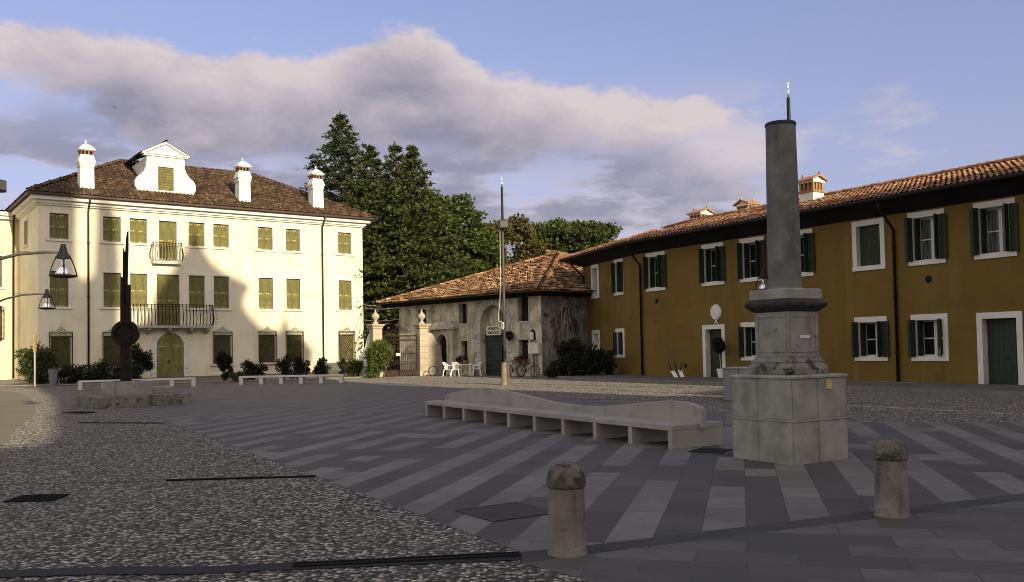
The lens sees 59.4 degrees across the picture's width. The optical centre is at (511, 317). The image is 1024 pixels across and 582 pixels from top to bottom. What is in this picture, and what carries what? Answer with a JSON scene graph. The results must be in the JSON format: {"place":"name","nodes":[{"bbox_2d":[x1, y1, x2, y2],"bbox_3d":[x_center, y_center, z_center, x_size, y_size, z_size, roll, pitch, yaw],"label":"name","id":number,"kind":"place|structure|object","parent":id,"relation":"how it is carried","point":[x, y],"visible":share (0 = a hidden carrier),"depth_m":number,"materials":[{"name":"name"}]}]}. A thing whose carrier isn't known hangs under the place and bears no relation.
{"place":"outdoors","nodes":[
{"label":"outdoors","id":0,"kind":"place"},
{"bbox_2d":[0,391,35,444],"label":"asphalt road","id":1,"kind":"structure","parent":0,"point":[17,410],"depth_m":27.81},
{"bbox_2d":[0,289,55,309],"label":"street lamp","id":2,"kind":"object","parent":1,"relation":"on","point":[46,304],"visible":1,"depth_m":39.68,"materials":[{"name":"metal"}]},
{"bbox_2d":[0,244,77,277],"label":"street lamp","id":3,"kind":"object","parent":1,"relation":"on","point":[63,270],"visible":1,"depth_m":23.80,"materials":[{"name":"metal"}]},
{"bbox_2d":[0,368,1023,581],"bbox_3d":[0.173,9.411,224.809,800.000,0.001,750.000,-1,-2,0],"label":"ground","id":4,"kind":"structure","parent":0,"point":[111,520],"depth_m":10.30,"materials":[{"name":"grey stone"}]},
{"bbox_2d":[0,210,17,379],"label":"side house","id":5,"kind":"structure","parent":4,"relation":"on","point":[8,286],"depth_m":68.37,"materials":[{"name":"paint"}]},
{"bbox_2d":[0,307,4,338],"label":"window","id":6,"kind":"structure","parent":5,"relation":"in","point":[1,312],"depth_m":67.98,"materials":[{"name":"black metal"}]},
{"bbox_2d":[0,254,5,288],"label":"window","id":7,"kind":"structure","parent":5,"relation":"in","point":[1,261],"depth_m":68.23,"materials":[{"name":"white stone"}]},
{"bbox_2d":[33,334,36,386],"bbox_3d":[-27.209,2.456,51.163,0.160,3.000,0.100,-1,-2,0],"label":"sign post","id":8,"kind":"object","parent":4,"relation":"on","point":[34,343],"visible":1,"depth_m":51.14,"materials":[{"name":"brown wood"}]},
{"bbox_2d":[3,494,69,501],"bbox_3d":[-5.681,2.163,10.736,0.560,0.014,0.460,-1,-2,-3],"label":"drain grate","id":9,"kind":"object","parent":4,"relation":"on","point":[36,497],"visible":1,"depth_m":10.71,"materials":[{"name":"metal"}]},
{"bbox_2d":[48,368,58,385],"bbox_3d":[-26.141,3.436,51.129,0.590,1.000,0.581,-1,-2,0],"label":"litter bin","id":10,"kind":"object","parent":4,"relation":"on","point":[53,375],"visible":0.98,"depth_m":50.95,"materials":[{"name":"grey metal"}]},
{"bbox_2d":[8,371,358,384],"bbox_3d":[-21.216,4.229,62.474,22.910,0.001,22.663,-1,-2,-13],"label":"flower bed","id":11,"kind":"object","parent":4,"relation":"on","point":[210,378],"visible":0.25,"depth_m":59.71,"materials":[{"name":"green plant"}]},
{"bbox_2d":[14,341,60,383],"bbox_3d":[-27.811,2.760,52.816,2.591,2.760,2.329,-1,-2,0],"label":"shrub","id":12,"kind":"object","parent":11,"relation":"on","point":[45,360],"visible":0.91,"depth_m":52.35,"materials":[{"name":"green plant"}]},
{"bbox_2d":[54,359,143,383],"bbox_3d":[-24.718,3.300,53.389,5.470,1.655,1.546,-1,-2,-5],"label":"hedge","id":13,"kind":"object","parent":11,"relation":"on","point":[70,375],"visible":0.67,"depth_m":53.07,"materials":[{"name":"green plant"}]},
{"bbox_2d":[119,343,154,372],"bbox_3d":[-26.158,3.049,62.554,2.500,2.581,2.296,-1,-2,0],"label":"shrub","id":14,"kind":"object","parent":11,"relation":"on","point":[140,356],"visible":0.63,"depth_m":62.22,"materials":[{"name":"green plant"}]},
{"bbox_2d":[0,376,378,386],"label":"bed edging","id":15,"kind":"object","parent":11,"relation":"on","point":[185,382],"visible":0.63,"depth_m":51.63,"materials":[{"name":"stone"}]},
{"bbox_2d":[216,351,233,380],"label":"shrub","id":16,"kind":"object","parent":11,"relation":"on","point":[222,365],"visible":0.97,"depth_m":52.41,"materials":[{"name":"green plant"}]},
{"bbox_2d":[240,359,268,379],"bbox_3d":[-15.652,3.238,54.286,1.821,1.424,1.508,-1,-2,0],"label":"shrub","id":17,"kind":"object","parent":11,"relation":"on","point":[251,369],"visible":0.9,"depth_m":54.08,"materials":[{"name":"green plant"}]},
{"bbox_2d":[273,354,311,378],"bbox_3d":[-13.479,3.010,55.009,2.332,1.695,1.452,-1,-2,0],"label":"shrub","id":18,"kind":"object","parent":11,"relation":"on","point":[284,365],"visible":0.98,"depth_m":54.76,"materials":[{"name":"green plant"}]},
{"bbox_2d":[312,357,331,377],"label":"shrub","id":19,"kind":"object","parent":11,"relation":"on","point":[321,368],"visible":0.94,"depth_m":55.09,"materials":[{"name":"green plant"}]},
{"bbox_2d":[342,358,363,376],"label":"shrub","id":20,"kind":"object","parent":11,"relation":"on","point":[354,366],"visible":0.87,"depth_m":57.53,"materials":[{"name":"green plant"}]},
{"bbox_2d":[359,334,369,376],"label":"scroll wall","id":21,"kind":"structure","parent":11,"relation":"on","point":[364,362],"depth_m":57.63,"materials":[{"name":"white paint"}]},
{"bbox_2d":[5,140,374,380],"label":"villa","id":22,"kind":"object","parent":4,"relation":"on","point":[240,264],"visible":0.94,"depth_m":68.18,"materials":[{"name":"paint"}]},
{"bbox_2d":[46,210,72,241],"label":"window","id":23,"kind":"structure","parent":22,"relation":"in","point":[58,225],"depth_m":62.66,"materials":[{"name":"wood"}]},
{"bbox_2d":[47,269,71,308],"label":"window","id":24,"kind":"structure","parent":22,"relation":"in","point":[59,288],"depth_m":62.53,"materials":[{"name":"green wood"}]},
{"bbox_2d":[49,327,74,369],"bbox_3d":[-31.327,2.123,62.284,1.840,3.060,0.330,0,-2,-37],"label":"window","id":25,"kind":"structure","parent":22,"relation":"in","point":[61,343],"depth_m":62.37,"materials":[{"name":"green metal"}]},
{"bbox_2d":[102,330,119,366],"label":"window","id":26,"kind":"structure","parent":22,"relation":"in","point":[111,350],"depth_m":64.25,"materials":[{"name":"green metal"}]},
{"bbox_2d":[100,270,122,308],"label":"window","id":27,"kind":"structure","parent":22,"relation":"in","point":[110,280],"depth_m":64.52,"materials":[{"name":"green wood"}]},
{"bbox_2d":[100,214,124,243],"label":"window","id":28,"kind":"structure","parent":22,"relation":"in","point":[110,225],"depth_m":64.71,"materials":[{"name":"wood"}]},
{"bbox_2d":[127,216,150,245],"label":"window","id":29,"kind":"structure","parent":22,"relation":"in","point":[136,227],"depth_m":65.79,"materials":[{"name":"wood"}]},
{"bbox_2d":[128,271,150,309],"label":"window","id":30,"kind":"structure","parent":22,"relation":"in","point":[137,280],"depth_m":65.68,"materials":[{"name":"wood"}]},
{"bbox_2d":[157,218,178,259],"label":"window","id":31,"kind":"structure","parent":22,"relation":"in","point":[166,231],"depth_m":67.06,"materials":[{"name":"wood"}]},
{"bbox_2d":[154,272,181,325],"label":"window","id":32,"kind":"structure","parent":22,"relation":"in","point":[167,285],"depth_m":66.89,"materials":[{"name":"wood"}]},
{"bbox_2d":[157,333,183,376],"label":"door","id":33,"kind":"structure","parent":22,"relation":"in","point":[170,361],"depth_m":66.70,"materials":[{"name":"wood"}]},
{"bbox_2d":[185,220,207,248],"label":"window","id":34,"kind":"structure","parent":22,"relation":"in","point":[196,232],"depth_m":68.31,"materials":[{"name":"wood"}]},
{"bbox_2d":[187,273,207,309],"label":"window","id":35,"kind":"structure","parent":22,"relation":"in","point":[195,283],"depth_m":68.16,"materials":[{"name":"wood"}]},
{"bbox_2d":[210,222,231,249],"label":"window","id":36,"kind":"structure","parent":22,"relation":"in","point":[219,233],"depth_m":69.41,"materials":[{"name":"wood"}]},
{"bbox_2d":[212,274,232,310],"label":"window","id":37,"kind":"structure","parent":22,"relation":"in","point":[219,284],"depth_m":69.29,"materials":[{"name":"wood"}]},
{"bbox_2d":[210,327,234,365],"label":"window","id":38,"kind":"structure","parent":22,"relation":"in","point":[221,342],"depth_m":68.98,"materials":[{"name":"green wood"}]},
{"bbox_2d":[255,225,275,251],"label":"window","id":39,"kind":"structure","parent":22,"relation":"in","point":[264,236],"depth_m":71.51,"materials":[{"name":"wood"}]},
{"bbox_2d":[256,276,275,310],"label":"window","id":40,"kind":"structure","parent":22,"relation":"in","point":[264,283],"depth_m":71.38,"materials":[{"name":"wood"}]},
{"bbox_2d":[256,328,276,363],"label":"window","id":41,"kind":"structure","parent":22,"relation":"in","point":[267,344],"depth_m":71.14,"materials":[{"name":"green metal"}]},
{"bbox_2d":[283,227,302,253],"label":"window","id":42,"kind":"structure","parent":22,"relation":"in","point":[291,237],"depth_m":72.90,"materials":[{"name":"wood"}]},
{"bbox_2d":[284,277,303,310],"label":"window","id":43,"kind":"structure","parent":22,"relation":"in","point":[291,284],"depth_m":72.77,"materials":[{"name":"wood"}]},
{"bbox_2d":[286,328,303,362],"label":"window","id":44,"kind":"structure","parent":22,"relation":"in","point":[293,344],"depth_m":72.50,"materials":[{"name":"green wood"}]},
{"bbox_2d":[335,230,353,255],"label":"window","id":45,"kind":"structure","parent":22,"relation":"in","point":[342,239],"depth_m":75.63,"materials":[{"name":"wood"}]},
{"bbox_2d":[336,278,354,311],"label":"window","id":46,"kind":"structure","parent":22,"relation":"in","point":[344,288],"depth_m":75.50,"materials":[{"name":"wood"}]},
{"bbox_2d":[336,327,355,361],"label":"window","id":47,"kind":"structure","parent":22,"relation":"in","point":[345,340],"depth_m":75.25,"materials":[{"name":"green metal"}]},
{"bbox_2d":[228,371,245,381],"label":"shrub","id":48,"kind":"object","parent":4,"relation":"on","point":[234,376],"visible":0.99,"depth_m":52.10,"materials":[{"name":"green plant"}]},
{"bbox_2d":[166,475,315,480],"bbox_3d":[-3.651,2.173,12.115,1.980,0.014,0.090,-1,-2,-3],"label":"drain grate","id":49,"kind":"object","parent":4,"relation":"on","point":[241,478],"visible":1,"depth_m":12.10,"materials":[{"name":"metal"}]},
{"bbox_2d":[0,553,519,576],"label":"channel strip","id":50,"kind":"object","parent":4,"relation":"on","point":[146,570],"visible":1,"depth_m":7.08,"materials":[{"name":"stone"}]},
{"bbox_2d":[292,551,520,566],"bbox_3d":[-0.834,1.954,7.238,1.820,0.014,0.130,-1,-2,-8],"label":"drain grate","id":51,"kind":"object","parent":50,"relation":"on","point":[517,553],"visible":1,"depth_m":7.23,"materials":[{"name":"metal"}]},
{"bbox_2d":[297,111,366,207],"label":"spruce tree","id":52,"kind":"object","parent":4,"relation":"on","point":[344,153],"visible":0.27,"depth_m":94.68,"materials":[{"name":"green plant"}]},
{"bbox_2d":[334,144,394,311],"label":"fir tree","id":53,"kind":"object","parent":4,"relation":"on","point":[372,163],"visible":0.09,"depth_m":89.87,"materials":[{"name":"green plant"}]},
{"bbox_2d":[366,309,384,376],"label":"gate pillar","id":54,"kind":"structure","parent":4,"relation":"on","point":[375,327],"depth_m":56.79,"materials":[{"name":"stone"}]},
{"bbox_2d":[382,325,417,375],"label":"iron gate","id":55,"kind":"structure","parent":54,"relation":"attached to","point":[395,372],"depth_m":57.55,"materials":[{"name":"brown metal"}]},
{"bbox_2d":[360,338,394,377],"bbox_3d":[-8.273,2.599,55.586,2.088,2.592,1.852,-1,-2,0],"label":"oleander","id":56,"kind":"object","parent":4,"relation":"on","point":[379,353],"visible":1,"depth_m":55.23,"materials":[{"name":"green plant"}]},
{"bbox_2d":[354,179,411,359],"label":"fir tree","id":57,"kind":"object","parent":4,"relation":"on","point":[376,208],"visible":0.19,"depth_m":81.48,"materials":[{"name":"green plant"}]},
{"bbox_2d":[368,291,408,359],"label":"leafy tree","id":58,"kind":"object","parent":4,"relation":"on","point":[380,312],"visible":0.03,"depth_m":79.18,"materials":[{"name":"green plant"}]},
{"bbox_2d":[360,141,453,328],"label":"fir tree","id":59,"kind":"object","parent":4,"relation":"on","point":[389,165],"visible":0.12,"depth_m":86.58,"materials":[{"name":"green plant"}]},
{"bbox_2d":[380,240,444,369],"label":"fir tree","id":60,"kind":"object","parent":4,"relation":"on","point":[428,267],"visible":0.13,"depth_m":79.62,"materials":[{"name":"green plant"}]},
{"bbox_2d":[347,144,485,369],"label":"fir tree","id":61,"kind":"object","parent":4,"relation":"on","point":[409,208],"visible":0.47,"depth_m":80.10,"materials":[{"name":"green plant"}]},
{"bbox_2d":[412,309,430,375],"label":"gate pillar","id":62,"kind":"structure","parent":4,"relation":"on","point":[422,356],"depth_m":57.92,"materials":[{"name":"stone"}]},
{"bbox_2d":[428,333,442,374],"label":"boundary wall","id":63,"kind":"structure","parent":4,"relation":"on","point":[435,355],"depth_m":58.41,"materials":[{"name":"stone"}]},
{"bbox_2d":[408,191,509,279],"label":"chestnut tree","id":64,"kind":"object","parent":4,"relation":"on","point":[487,242],"visible":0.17,"depth_m":85.67,"materials":[{"name":"green plant"}]},
{"bbox_2d":[376,250,594,375],"bbox_3d":[2.788,-0.466,63.303,18.446,8.568,16.818,1,-3,-42],"label":"old farmhouse","id":65,"kind":"object","parent":4,"relation":"on","point":[539,290],"visible":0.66,"depth_m":56.40,"materials":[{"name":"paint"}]},
{"bbox_2d":[486,326,500,334],"bbox_3d":[-1.140,0.837,55.288,0.040,0.560,1.320,1,-3,-42],"label":"shop sign","id":66,"kind":"object","parent":65,"relation":"attached to","point":[493,330],"visible":1,"depth_m":55.26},
{"bbox_2d":[485,334,502,374],"bbox_3d":[-0.833,2.328,55.738,0.200,2.560,2.335,1,-3,-42],"label":"door","id":67,"kind":"structure","parent":65,"relation":"in","point":[494,343],"depth_m":55.99,"materials":[{"name":"green wood"}]},
{"bbox_2d":[527,343,540,375],"bbox_3d":[1.309,2.507,52.496,0.280,1.940,0.900,1,-3,-42],"label":"meter box","id":68,"kind":"object","parent":65,"relation":"attached to","point":[534,348],"visible":0.95,"depth_m":52.41,"materials":[{"name":"grey metal"}]},
{"bbox_2d":[553,299,582,348],"bbox_3d":[3.323,0.438,53.648,2.656,3.084,0.120,1,-3,-42],"label":"climbing plant","id":69,"kind":"object","parent":65,"relation":"attached to","point":[566,304],"visible":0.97,"depth_m":53.55,"materials":[{"name":"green plant"}]},
{"bbox_2d":[498,176,509,384],"bbox_3d":[-0.422,-1.723,41.444,0.531,9.700,0.562,-1,-2,-12],"label":"flagpole","id":70,"kind":"object","parent":4,"relation":"on","point":[503,224],"visible":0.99,"depth_m":41.39,"materials":[{"name":"grey metal"}]},
{"bbox_2d":[485,212,549,263],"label":"copper tree","id":71,"kind":"object","parent":4,"relation":"on","point":[514,231],"visible":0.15,"depth_m":96.70,"materials":[{"name":"brown plant"}]},
{"bbox_2d":[511,229,567,261],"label":"leafy tree","id":72,"kind":"object","parent":4,"relation":"on","point":[514,250],"visible":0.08,"depth_m":99.46,"materials":[{"name":"green plant"}]},
{"bbox_2d":[524,217,622,253],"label":"leafy tree","id":73,"kind":"object","parent":4,"relation":"on","point":[570,237],"visible":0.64,"depth_m":99.58,"materials":[{"name":"green plant"}]},
{"bbox_2d":[542,337,618,377],"bbox_3d":[3.775,2.343,49.556,4.307,2.583,2.200,-1,-2,0],"label":"shrub","id":74,"kind":"object","parent":4,"relation":"on","point":[570,352],"visible":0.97,"depth_m":49.19,"materials":[{"name":"green plant"}]},
{"bbox_2d":[722,367,748,399],"bbox_3d":[7.010,2.014,27.230,0.990,0.985,0.940,-2,-2,30],"label":"concrete planter","id":75,"kind":"object","parent":4,"relation":"on","point":[727,371],"visible":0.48,"depth_m":26.99,"materials":[{"name":"grey concrete"}]},
{"bbox_2d":[520,493,1023,562],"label":"dark band","id":76,"kind":"object","parent":4,"relation":"on","point":[533,556],"visible":0.8,"depth_m":8.20,"materials":[{"name":"grey stone"}]},
{"bbox_2d":[546,461,587,557],"bbox_3d":[0.449,1.568,7.390,0.336,0.757,0.336,-1,-2,0],"label":"bollard","id":77,"kind":"object","parent":76,"relation":"on","point":[565,482],"visible":1,"depth_m":7.26,"materials":[{"name":"stone"}]},
{"bbox_2d":[872,438,910,518],"bbox_3d":[3.689,1.554,8.739,0.336,0.757,0.336,1,-3,-40],"label":"bollard","id":78,"kind":"object","parent":76,"relation":"on","point":[891,493],"visible":1,"depth_m":8.61,"materials":[{"name":"stone"}]},
{"bbox_2d":[558,155,1023,384],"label":"ochre house","id":79,"kind":"structure","parent":4,"relation":"on","point":[918,278],"depth_m":36.32,"materials":[{"name":"paint"}]},
{"bbox_2d":[591,264,598,298],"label":"window","id":80,"kind":"structure","parent":79,"relation":"in","point":[594,268],"depth_m":54.16,"materials":[{"name":"white stone"}]},
{"bbox_2d":[592,330,599,349],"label":"window","id":81,"kind":"structure","parent":79,"relation":"in","point":[595,333],"depth_m":54.12,"materials":[{"name":"white stone"}]},
{"bbox_2d":[611,258,623,295],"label":"window","id":82,"kind":"structure","parent":79,"relation":"in","point":[617,274],"depth_m":50.32,"materials":[{"name":"green wood"}]},
{"bbox_2d":[613,328,624,357],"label":"window","id":83,"kind":"structure","parent":79,"relation":"in","point":[619,334],"depth_m":50.49,"materials":[{"name":"white stone"}]},
{"bbox_2d":[643,251,665,291],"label":"window","id":84,"kind":"structure","parent":79,"relation":"in","point":[654,264],"depth_m":47.26,"materials":[{"name":"green wood"}]},
{"bbox_2d":[698,242,724,285],"bbox_3d":[9.763,-2.544,43.385,0.863,2.020,1.722,0,-2,-31],"label":"window","id":85,"kind":"structure","parent":79,"relation":"in","point":[711,256],"depth_m":43.68,"materials":[{"name":"green wood"}]},
{"bbox_2d":[710,330,721,376],"bbox_3d":[9.967,1.795,43.380,0.118,2.380,1.090,0,-2,-31],"label":"door","id":86,"kind":"structure","parent":79,"relation":"in","point":[715,360],"depth_m":43.62,"materials":[{"name":"green wood"}]},
{"bbox_2d":[738,322,755,359],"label":"window","id":87,"kind":"structure","parent":79,"relation":"in","point":[746,333],"depth_m":41.54,"materials":[{"name":"white stone"}]},
{"bbox_2d":[736,236,765,282],"bbox_3d":[11.081,-2.643,41.216,0.863,2.020,1.722,0,-2,-31],"label":"window","id":88,"kind":"structure","parent":79,"relation":"in","point":[751,258],"depth_m":41.53,"materials":[{"name":"green wood"}]},
{"bbox_2d":[754,269,767,290],"bbox_3d":[10.637,0.194,36.894,0.710,5.150,2.755,-2,-2,30],"label":"street lamp","id":89,"kind":"object","parent":79,"relation":"attached to","point":[763,276],"visible":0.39,"depth_m":35.98,"materials":[{"name":"metal"}]},
{"bbox_2d":[800,228,814,276],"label":"window","id":90,"kind":"structure","parent":79,"relation":"in","point":[806,235],"depth_m":38.26,"materials":[{"name":"green wood"}]},
{"bbox_2d":[851,217,885,271],"bbox_3d":[14.442,-2.884,35.986,0.550,2.020,1.520,0,-2,-31],"label":"window","id":91,"kind":"structure","parent":79,"relation":"in","point":[868,236],"depth_m":36.01,"materials":[{"name":"white stone"}]},
{"bbox_2d":[851,316,889,360],"bbox_3d":[14.367,0.864,35.793,0.863,1.760,1.722,0,-2,-31],"label":"window","id":92,"kind":"structure","parent":79,"relation":"in","point":[870,338],"depth_m":36.08,"materials":[{"name":"green wood"}]},
{"bbox_2d":[904,208,947,265],"bbox_3d":[15.626,-2.983,33.735,0.863,2.020,1.722,0,-2,-31],"label":"window","id":93,"kind":"structure","parent":79,"relation":"in","point":[925,232],"depth_m":34.02,"materials":[{"name":"green wood"}]},
{"bbox_2d":[907,313,948,360],"bbox_3d":[15.665,0.766,33.659,0.860,1.760,1.621,0,-2,-31],"label":"window","id":94,"kind":"structure","parent":79,"relation":"in","point":[927,334],"depth_m":33.90,"materials":[{"name":"wood"}]},
{"bbox_2d":[969,197,1018,259],"bbox_3d":[16.986,-3.085,31.498,0.863,2.020,1.722,0,-2,-31],"label":"window","id":95,"kind":"structure","parent":79,"relation":"in","point":[994,232],"depth_m":31.75,"materials":[{"name":"white stone"}]},
{"bbox_2d":[987,318,1017,384],"bbox_3d":[17.242,1.251,31.408,0.118,2.380,1.210,0,-2,-31],"label":"door","id":96,"kind":"structure","parent":79,"relation":"in","point":[1001,333],"depth_m":31.49,"materials":[{"name":"green wood"}]},
{"bbox_2d":[0,0,1023,256],"label":"sky","id":97,"kind":"structure","parent":0,"point":[637,115],"materials":[{"name":"blue"}]},
{"bbox_2d":[83,382,1023,551],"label":"striped plaza","id":98,"kind":"structure","parent":0,"point":[392,444],"depth_m":12.96,"materials":[{"name":"grey stone"}]},
{"bbox_2d":[76,231,190,408],"bbox_3d":[-12.982,-0.007,30.727,3.000,5.997,2.950,0,-2,-37],"label":"metal sculpture","id":99,"kind":"object","parent":98,"relation":"on","point":[126,390],"visible":0.99,"depth_m":30.66,"materials":[{"name":"metal"}]},
{"bbox_2d":[78,377,195,389],"bbox_3d":[-19.082,3.393,45.794,5.515,0.460,0.480,0,-2,-22],"label":"stone bench","id":100,"kind":"object","parent":98,"relation":"on","point":[171,383],"visible":0.56,"depth_m":45.89,"materials":[{"name":"white stone"}]},
{"bbox_2d":[239,374,343,384],"bbox_3d":[-11.729,3.327,47.811,5.515,0.460,0.480,-1,-2,1],"label":"stone bench","id":101,"kind":"object","parent":98,"relation":"on","point":[282,379],"visible":0.93,"depth_m":47.60,"materials":[{"name":"white stone"}]},
{"bbox_2d":[455,502,547,521],"bbox_3d":[-0.063,2.009,9.287,0.780,0.009,0.780,0,-2,-32],"label":"manhole cover","id":102,"kind":"object","parent":98,"relation":"on","point":[504,511],"visible":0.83,"depth_m":9.27,"materials":[{"name":"metal"}]},
{"bbox_2d":[425,388,722,448],"bbox_3d":[0.675,1.961,19.028,1.130,0.760,9.720,0,-2,-30],"label":"concrete bench","id":103,"kind":"object","parent":98,"relation":"on","point":[679,424],"visible":1,"depth_m":17.11,"materials":[{"name":"grey concrete"}]},
{"bbox_2d":[685,447,732,453],"bbox_3d":[3.200,2.120,14.284,0.670,0.012,0.680,-2,-2,33],"label":"floor light pit","id":104,"kind":"object","parent":98,"relation":"on","point":[713,450],"visible":0.81,"depth_m":14.25,"materials":[{"name":"metal"}]},
{"bbox_2d":[729,120,848,464],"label":"stone column","id":105,"kind":"structure","parent":98,"relation":"on","point":[789,399],"depth_m":12.99,"materials":[{"name":"stone"}]},
{"bbox_2d":[786,81,790,119],"bbox_3d":[8.457,-2.370,27.338,0.562,9.700,0.531,-1,-2,0],"label":"flagpole","id":106,"kind":"object","parent":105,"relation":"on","point":[788,109],"visible":0.16,"depth_m":27.39,"materials":[{"name":"metal"}]},
{"bbox_2d":[523,500,1023,581],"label":"slab paving","id":107,"kind":"structure","parent":0,"point":[983,543],"depth_m":7.15,"materials":[{"name":"grey stone"}]},
{"bbox_2d":[567,373,1023,391],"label":"pavement","id":108,"kind":"structure","parent":0,"point":[990,387],"depth_m":32.95,"materials":[{"name":"stone"}]},
{"bbox_2d":[712,336,725,377],"bbox_3d":[9.734,1.867,42.121,0.695,1.964,0.685,-2,-2,26],"label":"potted tree","id":109,"kind":"object","parent":108,"relation":"on","point":[719,345],"visible":0.99,"depth_m":42.03,"materials":[{"name":"green plant"}]},
{"bbox_2d":[539,374,1023,395],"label":"kerb","id":110,"kind":"structure","parent":108,"relation":"on","point":[980,392],"depth_m":30.73,"materials":[{"name":"stone"}]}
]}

